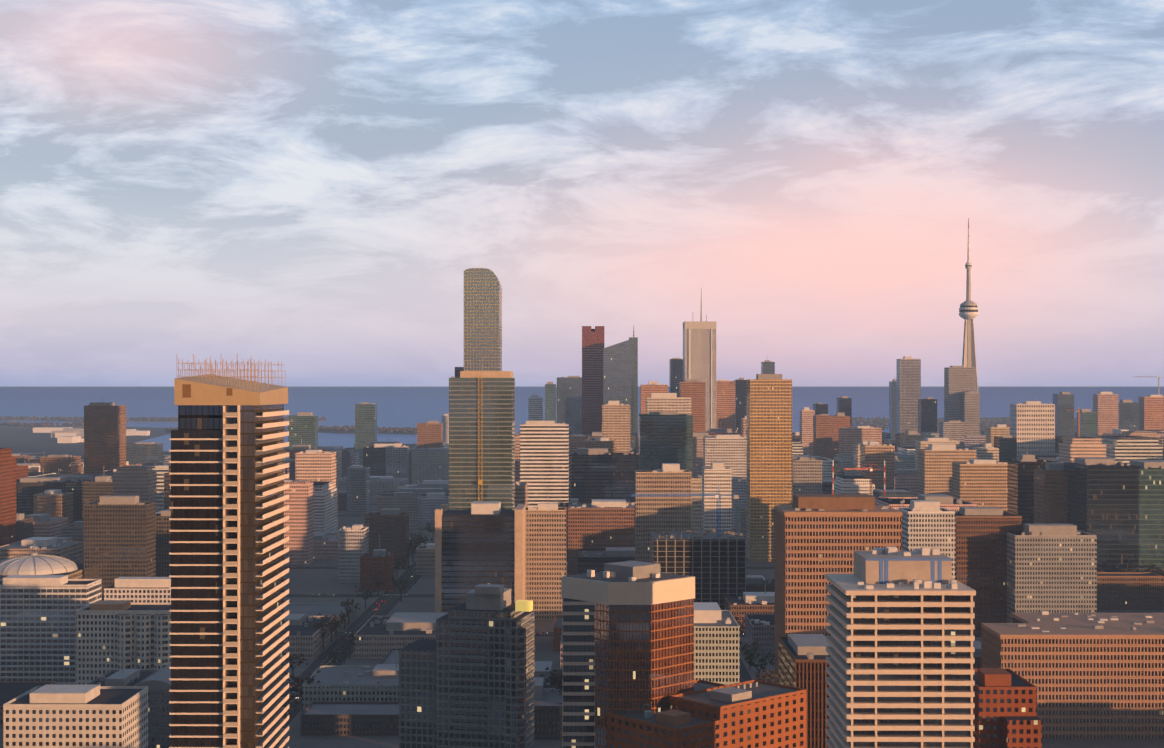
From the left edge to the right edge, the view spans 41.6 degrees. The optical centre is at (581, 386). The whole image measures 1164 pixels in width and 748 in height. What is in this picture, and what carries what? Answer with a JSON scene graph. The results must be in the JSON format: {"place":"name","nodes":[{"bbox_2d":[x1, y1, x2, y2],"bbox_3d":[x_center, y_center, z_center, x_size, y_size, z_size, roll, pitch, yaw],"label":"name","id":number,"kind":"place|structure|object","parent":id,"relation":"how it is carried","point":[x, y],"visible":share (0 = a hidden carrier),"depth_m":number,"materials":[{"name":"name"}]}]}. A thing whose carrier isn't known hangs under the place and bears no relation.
{"place":"outdoors","nodes":[
{"label":"outdoors","id":0,"kind":"place"},
{"bbox_2d":[33,427,149,442],"bbox_3d":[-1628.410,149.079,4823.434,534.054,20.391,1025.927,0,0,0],"label":"low-rise buildings","id":1,"kind":"structure","parent":0,"point":[67,435],"depth_m":4975.15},
{"bbox_2d":[0,420,416,434],"bbox_3d":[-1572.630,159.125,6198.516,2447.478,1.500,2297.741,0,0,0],"label":"island","id":2,"kind":"structure","parent":0,"point":[353,432],"depth_m":6069.37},
{"bbox_2d":[0,416,416,433],"bbox_3d":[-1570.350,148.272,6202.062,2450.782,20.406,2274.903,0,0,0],"label":"island trees","id":3,"kind":"object","parent":2,"relation":"on","point":[344,428],"visible":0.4,"depth_m":6047.98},
{"bbox_2d":[0,421,1076,727],"bbox_3d":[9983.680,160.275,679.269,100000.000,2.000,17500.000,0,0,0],"label":"terrain","id":4,"kind":"structure","parent":0,"point":[26,441],"depth_m":1233.79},
{"bbox_2d":[0,552,83,578],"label":"dome","id":5,"kind":"structure","parent":4,"relation":"on","point":[33,563],"depth_m":1026.75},
{"bbox_2d":[0,575,101,684],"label":"office building","id":6,"kind":"structure","parent":4,"relation":"on","point":[37,627],"depth_m":796.97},
{"bbox_2d":[34,490,72,523],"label":"building","id":7,"kind":"structure","parent":4,"relation":"on","point":[54,503],"depth_m":1498.60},
{"bbox_2d":[40,455,80,473],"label":"building","id":8,"kind":"structure","parent":4,"relation":"on","point":[67,464],"depth_m":2099.94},
{"bbox_2d":[61,521,83,560],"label":"building","id":9,"kind":"structure","parent":4,"relation":"on","point":[74,530],"depth_m":1398.14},
{"bbox_2d":[3,684,147,747],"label":"office building","id":10,"kind":"structure","parent":4,"relation":"on","point":[71,716],"depth_m":596.52,"materials":[{"name":"concrete"}]},
{"bbox_2d":[84,402,125,473],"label":"building","id":11,"kind":"structure","parent":4,"relation":"on","point":[104,436],"depth_m":1798.88,"materials":[{"name":"concrete"}]},
{"bbox_2d":[84,496,155,599],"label":"office building","id":12,"kind":"structure","parent":4,"relation":"on","point":[119,536],"depth_m":1047.16,"materials":[{"name":"concrete"}]},
{"bbox_2d":[76,600,170,684],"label":"office building","id":13,"kind":"structure","parent":4,"relation":"on","point":[105,629],"depth_m":749.60,"materials":[{"name":"concrete"}]},
{"bbox_2d":[86,642,170,747],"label":"arched roof building","id":14,"kind":"structure","parent":4,"relation":"on","point":[157,683],"depth_m":656.31,"materials":[{"name":"concrete"}]},
{"bbox_2d":[104,577,170,602],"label":"white slab","id":15,"kind":"structure","parent":4,"relation":"on","point":[145,589],"depth_m":896.89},
{"bbox_2d":[126,442,162,465],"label":"building","id":16,"kind":"structure","parent":4,"relation":"on","point":[149,453],"depth_m":2299.50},
{"bbox_2d":[155,510,170,576],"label":"building","id":17,"kind":"structure","parent":4,"relation":"on","point":[163,544],"depth_m":1117.09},
{"bbox_2d":[169,354,288,747],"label":"tower","id":18,"kind":"structure","parent":4,"relation":"on","point":[227,667],"depth_m":402.76,"materials":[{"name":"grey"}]},
{"bbox_2d":[288,412,317,448],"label":"tower","id":19,"kind":"structure","parent":4,"relation":"on","point":[303,426],"depth_m":2498.17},
{"bbox_2d":[338,524,368,581],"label":"building","id":20,"kind":"structure","parent":4,"relation":"on","point":[353,544],"depth_m":1246.33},
{"bbox_2d":[347,465,369,514],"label":"building","id":21,"kind":"structure","parent":4,"relation":"on","point":[358,489],"depth_m":1896.97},
{"bbox_2d":[355,402,376,464],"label":"tower","id":22,"kind":"structure","parent":4,"relation":"on","point":[365,423],"depth_m":2697.68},
{"bbox_2d":[360,533,394,590],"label":"street building","id":23,"kind":"structure","parent":4,"relation":"on","point":[380,562],"depth_m":1196.16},
{"bbox_2d":[365,509,408,567],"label":"building","id":24,"kind":"structure","parent":4,"relation":"on","point":[391,526],"depth_m":1346.20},
{"bbox_2d":[386,443,408,484],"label":"tower","id":25,"kind":"structure","parent":4,"relation":"on","point":[397,460],"depth_m":2296.98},
{"bbox_2d":[377,492,420,529],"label":"building","id":26,"kind":"structure","parent":4,"relation":"on","point":[410,502],"depth_m":1696.49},
{"bbox_2d":[416,543,434,574],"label":"stone building","id":27,"kind":"structure","parent":4,"relation":"on","point":[425,559],"depth_m":1295.95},
{"bbox_2d":[417,420,442,448],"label":"building","id":28,"kind":"structure","parent":4,"relation":"on","point":[429,433],"depth_m":2396.72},
{"bbox_2d":[421,493,448,521],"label":"building","id":29,"kind":"structure","parent":4,"relation":"on","point":[431,503],"depth_m":1796.30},
{"bbox_2d":[399,584,534,747],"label":"high-rise building","id":30,"kind":"structure","parent":4,"relation":"on","point":[466,678],"depth_m":590.01,"materials":[{"name":"glass"}]},
{"bbox_2d":[455,268,501,377],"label":"skyscraper","id":31,"kind":"structure","parent":4,"relation":"on","point":[482,319],"depth_m":1395.72,"materials":[{"name":"concrete"}]},
{"bbox_2d":[435,501,525,612],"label":"office building","id":32,"kind":"structure","parent":4,"relation":"on","point":[481,542],"depth_m":995.55,"materials":[{"name":"glass"}]},
{"bbox_2d":[449,376,514,509],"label":"tower","id":33,"kind":"structure","parent":4,"relation":"on","point":[497,437],"depth_m":1095.55,"materials":[{"name":"glass"}]},
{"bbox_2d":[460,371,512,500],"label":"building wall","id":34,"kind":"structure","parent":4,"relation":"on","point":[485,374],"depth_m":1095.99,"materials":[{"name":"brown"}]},
{"bbox_2d":[528,395,542,420],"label":"building","id":35,"kind":"structure","parent":4,"relation":"on","point":[535,407],"depth_m":2595.66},
{"bbox_2d":[520,421,568,506],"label":"striped tower","id":36,"kind":"structure","parent":4,"relation":"on","point":[544,459],"depth_m":1495.36,"materials":[{"name":"concrete"}]},
{"bbox_2d":[526,503,566,619],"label":"beige building","id":37,"kind":"structure","parent":4,"relation":"on","point":[546,547],"depth_m":1045.21,"materials":[{"name":"concrete"}]},
{"bbox_2d":[545,382,555,422],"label":"tower","id":38,"kind":"structure","parent":4,"relation":"on","point":[550,401],"depth_m":2995.55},
{"bbox_2d":[557,376,581,434],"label":"tower","id":39,"kind":"structure","parent":4,"relation":"on","point":[569,400],"depth_m":2795.28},
{"bbox_2d":[0,453,1163,747],"bbox_3d":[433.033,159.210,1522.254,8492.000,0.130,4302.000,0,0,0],"label":"pavement blocks","id":40,"kind":"structure","parent":4,"relation":"on","point":[312,581],"depth_m":1021.33,"materials":[{"name":"concrete"}]},
{"bbox_2d":[24,456,337,563],"bbox_3d":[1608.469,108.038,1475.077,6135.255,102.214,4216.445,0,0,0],"label":"buildings","id":41,"kind":"structure","parent":40,"relation":"on","point":[305,544],"depth_m":1373.36,"materials":[{"name":"concrete"}]},
{"bbox_2d":[0,432,519,562],"bbox_3d":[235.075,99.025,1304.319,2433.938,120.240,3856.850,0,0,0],"label":"buildings","id":42,"kind":"structure","parent":40,"relation":"on","point":[66,548],"depth_m":1209.41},
{"bbox_2d":[0,435,589,725],"bbox_3d":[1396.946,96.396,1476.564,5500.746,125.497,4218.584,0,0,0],"label":"buildings","id":43,"kind":"structure","parent":40,"relation":"on","point":[10,690],"depth_m":771.38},
{"bbox_2d":[28,449,562,739],"bbox_3d":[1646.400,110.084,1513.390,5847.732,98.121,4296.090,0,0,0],"label":"buildings","id":44,"kind":"structure","parent":40,"relation":"on","point":[548,717],"depth_m":728.31,"materials":[{"name":"concrete"}]},
{"bbox_2d":[12,449,774,631],"bbox_3d":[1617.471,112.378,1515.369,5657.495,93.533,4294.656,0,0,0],"label":"buildings","id":45,"kind":"structure","parent":40,"relation":"on","point":[758,597],"depth_m":1019.03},
{"bbox_2d":[16,432,799,735],"bbox_3d":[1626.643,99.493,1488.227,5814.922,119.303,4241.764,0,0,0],"label":"buildings","id":46,"kind":"structure","parent":40,"relation":"on","point":[348,718],"depth_m":699.63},
{"bbox_2d":[16,432,938,684],"bbox_3d":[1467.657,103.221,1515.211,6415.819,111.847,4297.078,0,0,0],"label":"city blocks","id":47,"kind":"structure","parent":40,"relation":"on","point":[716,644],"depth_m":703.07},
{"bbox_2d":[36,435,985,479],"bbox_3d":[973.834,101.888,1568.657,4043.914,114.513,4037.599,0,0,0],"label":"buildings","id":48,"kind":"structure","parent":40,"relation":"on","point":[971,441],"depth_m":2358.13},
{"bbox_2d":[16,429,1058,711],"bbox_3d":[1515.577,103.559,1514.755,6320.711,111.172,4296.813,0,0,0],"label":"city blocks","id":49,"kind":"structure","parent":40,"relation":"on","point":[364,683],"depth_m":1054.74,"materials":[{"name":"concrete"}]},
{"bbox_2d":[16,436,1065,521],"bbox_3d":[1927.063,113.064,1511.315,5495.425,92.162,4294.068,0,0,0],"label":"buildings","id":50,"kind":"structure","parent":40,"relation":"on","point":[27,488],"depth_m":1542.51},
{"bbox_2d":[164,439,924,561],"bbox_3d":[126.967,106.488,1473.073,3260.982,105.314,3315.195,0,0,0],"label":"buildings","id":51,"kind":"structure","parent":40,"relation":"on","point":[167,491],"depth_m":1361.59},
{"bbox_2d":[0,425,1095,667],"bbox_3d":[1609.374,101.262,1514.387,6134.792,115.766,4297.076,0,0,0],"label":"city blocks","id":52,"kind":"structure","parent":40,"relation":"on","point":[11,471],"depth_m":1306.51,"materials":[{"name":"concrete"}]},
{"bbox_2d":[58,433,1161,513],"bbox_3d":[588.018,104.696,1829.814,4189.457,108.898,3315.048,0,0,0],"label":"buildings","id":53,"kind":"structure","parent":40,"relation":"on","point":[1124,449],"depth_m":1614.09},
{"bbox_2d":[354,432,890,495],"bbox_3d":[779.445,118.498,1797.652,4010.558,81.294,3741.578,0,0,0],"label":"buildings","id":54,"kind":"structure","parent":40,"relation":"on","point":[424,491],"depth_m":1924.12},
{"bbox_2d":[113,431,1159,684],"bbox_3d":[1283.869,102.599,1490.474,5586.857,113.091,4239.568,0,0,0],"label":"buildings","id":55,"kind":"structure","parent":40,"relation":"on","point":[377,637],"depth_m":926.46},
{"bbox_2d":[402,442,911,496],"bbox_3d":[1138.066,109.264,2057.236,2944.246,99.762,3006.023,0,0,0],"label":"buildings","id":56,"kind":"structure","parent":40,"relation":"on","point":[894,492],"depth_m":1280.26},
{"bbox_2d":[341,446,980,667],"bbox_3d":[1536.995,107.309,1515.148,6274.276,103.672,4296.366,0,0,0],"label":"buildings","id":57,"kind":"structure","parent":40,"relation":"on","point":[599,523],"depth_m":1273.40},
{"bbox_2d":[691,475,701,530],"bbox_3d":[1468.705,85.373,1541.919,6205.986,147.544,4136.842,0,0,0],"label":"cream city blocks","id":58,"kind":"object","parent":40,"relation":"on","point":[696,512],"depth_m":1414.57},
{"bbox_2d":[295,438,1105,530],"bbox_3d":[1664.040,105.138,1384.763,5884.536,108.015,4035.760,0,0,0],"label":"buildings","id":59,"kind":"structure","parent":40,"relation":"on","point":[315,465],"depth_m":1625.32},
{"bbox_2d":[363,432,1076,573],"bbox_3d":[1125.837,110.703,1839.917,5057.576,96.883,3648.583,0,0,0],"label":"buildings","id":60,"kind":"structure","parent":40,"relation":"on","point":[374,460],"depth_m":1225.15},
{"bbox_2d":[895,431,1058,459],"bbox_3d":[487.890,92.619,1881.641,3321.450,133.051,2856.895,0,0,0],"label":"buildings","id":61,"kind":"structure","parent":40,"relation":"on","point":[907,438],"depth_m":2178.13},
{"bbox_2d":[875,429,1128,510],"bbox_3d":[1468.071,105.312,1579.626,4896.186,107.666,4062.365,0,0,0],"label":"buildings","id":62,"kind":"structure","parent":40,"relation":"on","point":[906,478],"depth_m":1232.81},
{"bbox_2d":[582,326,603,433],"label":"skyscraper","id":63,"kind":"structure","parent":4,"relation":"on","point":[592,368],"depth_m":2495.02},
{"bbox_2d":[569,448,638,502],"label":"dark tower","id":64,"kind":"structure","parent":4,"relation":"on","point":[598,473],"depth_m":1595.00,"materials":[{"name":"glass"}]},
{"bbox_2d":[602,401,629,452],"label":"beige tower","id":65,"kind":"structure","parent":4,"relation":"on","point":[615,421],"depth_m":1994.82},
{"bbox_2d":[603,329,637,452],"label":"skyscraper","id":66,"kind":"structure","parent":4,"relation":"on","point":[620,372],"depth_m":2444.79,"materials":[{"name":"grey"}]},
{"bbox_2d":[561,560,694,747],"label":"high-rise building","id":67,"kind":"structure","parent":4,"relation":"on","point":[628,637],"depth_m":526.68,"materials":[{"name":"glass"}]},
{"bbox_2d":[640,381,667,413],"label":"tower","id":68,"kind":"structure","parent":4,"relation":"on","point":[647,390],"depth_m":2194.53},
{"bbox_2d":[635,463,691,561],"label":"high-rise building","id":69,"kind":"structure","parent":4,"relation":"on","point":[661,513],"depth_m":1144.63,"materials":[{"name":"concrete"}]},
{"bbox_2d":[639,412,692,475],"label":"building","id":70,"kind":"structure","parent":4,"relation":"on","point":[665,437],"depth_m":1494.58,"materials":[{"name":"glass"}]},
{"bbox_2d":[646,393,690,413],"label":"building","id":71,"kind":"structure","parent":4,"relation":"on","point":[664,402],"depth_m":1794.49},
{"bbox_2d":[669,358,682,396],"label":"tower","id":72,"kind":"structure","parent":4,"relation":"on","point":[675,371],"depth_m":2694.05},
{"bbox_2d":[679,379,704,431],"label":"tower","id":73,"kind":"structure","parent":4,"relation":"on","point":[693,390],"depth_m":2294.00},
{"bbox_2d":[650,529,745,609],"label":"office building","id":74,"kind":"structure","parent":4,"relation":"on","point":[713,563],"depth_m":1044.56,"materials":[{"name":"glass"}]},
{"bbox_2d":[683,292,715,431],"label":"skyscraper","id":75,"kind":"structure","parent":4,"relation":"on","point":[699,349],"depth_m":2493.82,"materials":[{"name":"grey"}]},
{"bbox_2d":[606,679,806,747],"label":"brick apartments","id":76,"kind":"structure","parent":4,"relation":"on","point":[745,714],"depth_m":518.02,"materials":[{"name":"brick"}]},
{"bbox_2d":[702,462,731,530],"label":"building","id":77,"kind":"structure","parent":4,"relation":"on","point":[715,474],"depth_m":1294.31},
{"bbox_2d":[703,434,746,528],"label":"white tower","id":78,"kind":"structure","parent":4,"relation":"on","point":[728,450],"depth_m":1694.02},
{"bbox_2d":[716,380,734,431],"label":"tower","id":79,"kind":"structure","parent":4,"relation":"on","point":[725,404],"depth_m":2593.53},
{"bbox_2d":[734,378,746,432],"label":"tower","id":80,"kind":"structure","parent":4,"relation":"on","point":[740,398],"depth_m":2643.34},
{"bbox_2d":[745,374,791,561],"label":"gold tower","id":81,"kind":"structure","parent":4,"relation":"on","point":[769,443],"depth_m":1394.00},
{"bbox_2d":[779,634,830,747],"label":"brown office","id":82,"kind":"structure","parent":4,"relation":"on","point":[803,664],"depth_m":554.55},
{"bbox_2d":[792,456,821,493],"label":"building","id":83,"kind":"structure","parent":4,"relation":"on","point":[806,475],"depth_m":1493.67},
{"bbox_2d":[800,407,814,455],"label":"tower","id":84,"kind":"structure","parent":4,"relation":"on","point":[806,427],"depth_m":2492.72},
{"bbox_2d":[813,414,831,458],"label":"tower","id":85,"kind":"structure","parent":4,"relation":"on","point":[822,435],"depth_m":2292.76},
{"bbox_2d":[774,494,902,682],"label":"high-rise building","id":86,"kind":"structure","parent":4,"relation":"on","point":[818,537],"depth_m":764.61,"materials":[{"name":"concrete"}]},
{"bbox_2d":[832,412,849,456],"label":"tower","id":87,"kind":"structure","parent":4,"relation":"on","point":[840,420],"depth_m":2392.51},
{"bbox_2d":[838,426,881,453],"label":"building","id":88,"kind":"structure","parent":4,"relation":"on","point":[848,438],"depth_m":2192.57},
{"bbox_2d":[860,442,894,488],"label":"building","id":89,"kind":"structure","parent":4,"relation":"on","point":[874,453],"depth_m":1692.96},
{"bbox_2d":[889,379,895,438],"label":"tower","id":90,"kind":"structure","parent":4,"relation":"on","point":[892,407],"depth_m":2991.15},
{"bbox_2d":[825,546,975,747],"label":"tower","id":91,"kind":"structure","parent":4,"relation":"on","point":[900,661],"depth_m":420.45,"materials":[{"name":"concrete"}]},
{"bbox_2d":[896,356,920,433],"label":"building","id":92,"kind":"structure","parent":4,"relation":"on","point":[908,382],"depth_m":2891.09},
{"bbox_2d":[898,500,954,578],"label":"building","id":93,"kind":"structure","parent":4,"relation":"on","point":[930,524],"depth_m":943.66,"materials":[{"name":"concrete"}]},
{"bbox_2d":[918,397,936,431],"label":"tower","id":94,"kind":"structure","parent":4,"relation":"on","point":[927,414],"depth_m":2790.99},
{"bbox_2d":[915,438,959,468],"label":"building","id":95,"kind":"structure","parent":4,"relation":"on","point":[922,444],"depth_m":1896.54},
{"bbox_2d":[918,444,975,495],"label":"beige tower","id":96,"kind":"structure","parent":4,"relation":"on","point":[935,461],"depth_m":1592.69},
{"bbox_2d":[939,420,963,448],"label":"building","id":97,"kind":"structure","parent":4,"relation":"on","point":[952,429],"depth_m":2291.48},
{"bbox_2d":[944,366,975,421],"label":"office tower","id":98,"kind":"structure","parent":4,"relation":"on","point":[959,381],"depth_m":2690.80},
{"bbox_2d":[852,416,1076,430],"bbox_3d":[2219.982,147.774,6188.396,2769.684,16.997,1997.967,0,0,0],"label":"shore trees","id":99,"kind":"object","parent":4,"relation":"on","point":[884,421],"visible":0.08,"depth_m":6381.69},
{"bbox_2d":[959,218,980,434],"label":"observation tower","id":100,"kind":"structure","parent":4,"relation":"on","point":[968,310],"depth_m":3034.34,"materials":[{"name":"grey"}]},
{"bbox_2d":[962,391,979,434],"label":"skyscraper","id":101,"kind":"structure","parent":4,"relation":"on","point":[971,410],"depth_m":2670.66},
{"bbox_2d":[952,459,1007,511],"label":"beige tower","id":102,"kind":"structure","parent":4,"relation":"on","point":[981,482],"depth_m":1492.56,"materials":[{"name":"concrete"}]},
{"bbox_2d":[955,507,1021,631],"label":"building","id":103,"kind":"structure","parent":4,"relation":"on","point":[981,551],"depth_m":993.32,"materials":[{"name":"concrete"}]},
{"bbox_2d":[994,426,1016,461],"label":"building","id":104,"kind":"structure","parent":4,"relation":"on","point":[1006,445],"depth_m":1891.67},
{"bbox_2d":[973,668,1041,747],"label":"red brick tower","id":105,"kind":"structure","parent":4,"relation":"on","point":[1005,708],"depth_m":520.15,"materials":[{"name":"brick"}]},
{"bbox_2d":[1007,454,1054,529],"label":"tower","id":106,"kind":"structure","parent":4,"relation":"on","point":[1020,486],"depth_m":1392.48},
{"bbox_2d":[1010,393,1054,459],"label":"office building","id":107,"kind":"structure","parent":4,"relation":"on","point":[1032,426],"depth_m":1991.26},
{"bbox_2d":[1034,462,1067,523],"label":"building","id":108,"kind":"structure","parent":4,"relation":"on","point":[1050,493],"depth_m":1292.48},
{"bbox_2d":[1007,524,1096,622],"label":"office building","id":109,"kind":"structure","parent":4,"relation":"on","point":[1051,568],"depth_m":973.06,"materials":[{"name":"concrete"}]},
{"bbox_2d":[1053,392,1073,436],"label":"tower","id":110,"kind":"structure","parent":4,"relation":"on","point":[1063,402],"depth_m":2489.97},
{"bbox_2d":[981,622,1163,738],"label":"office building","id":111,"kind":"structure","parent":4,"relation":"on","point":[1096,680],"depth_m":693.82,"materials":[{"name":"concrete"}]},
{"bbox_2d":[1011,611,1163,622],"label":"flat roof","id":112,"kind":"structure","parent":4,"relation":"on","point":[1044,617],"depth_m":776.89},
{"bbox_2d":[1077,409,1097,436],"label":"tower","id":113,"kind":"structure","parent":4,"relation":"on","point":[1088,422],"depth_m":2589.51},
{"bbox_2d":[1064,457,1138,571],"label":"building","id":114,"kind":"structure","parent":4,"relation":"on","point":[1103,499],"depth_m":1242.28,"materials":[{"name":"glass"}]},
{"bbox_2d":[1093,392,1117,435],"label":"tower","id":115,"kind":"structure","parent":4,"relation":"on","point":[1105,405],"depth_m":2689.09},
{"bbox_2d":[1118,400,1138,430],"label":"tower","id":116,"kind":"structure","parent":4,"relation":"on","point":[1128,414],"depth_m":2788.59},
{"bbox_2d":[1096,572,1163,609],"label":"building","id":117,"kind":"structure","parent":4,"relation":"on","point":[1130,591],"depth_m":1092.47,"materials":[{"name":"concrete"}]},
{"bbox_2d":[1130,460,1163,573],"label":"high-rise building","id":118,"kind":"structure","parent":4,"relation":"on","point":[1151,511],"depth_m":1242.05,"materials":[{"name":"glass"}]},
{"bbox_2d":[1138,395,1163,429],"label":"tower","id":119,"kind":"structure","parent":4,"relation":"on","point":[1151,412],"depth_m":2788.32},
{"bbox_2d":[0,387,1163,450],"bbox_3d":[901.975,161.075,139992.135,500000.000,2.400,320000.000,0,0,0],"label":"lake water","id":120,"kind":"structure","parent":0,"point":[405,407],"depth_m":16319.28,"materials":[{"name":"liquid"}]},
{"bbox_2d":[0,0,1163,386],"label":"sky","id":121,"kind":"structure","parent":0,"point":[311,187],"materials":[{"name":"blue"}]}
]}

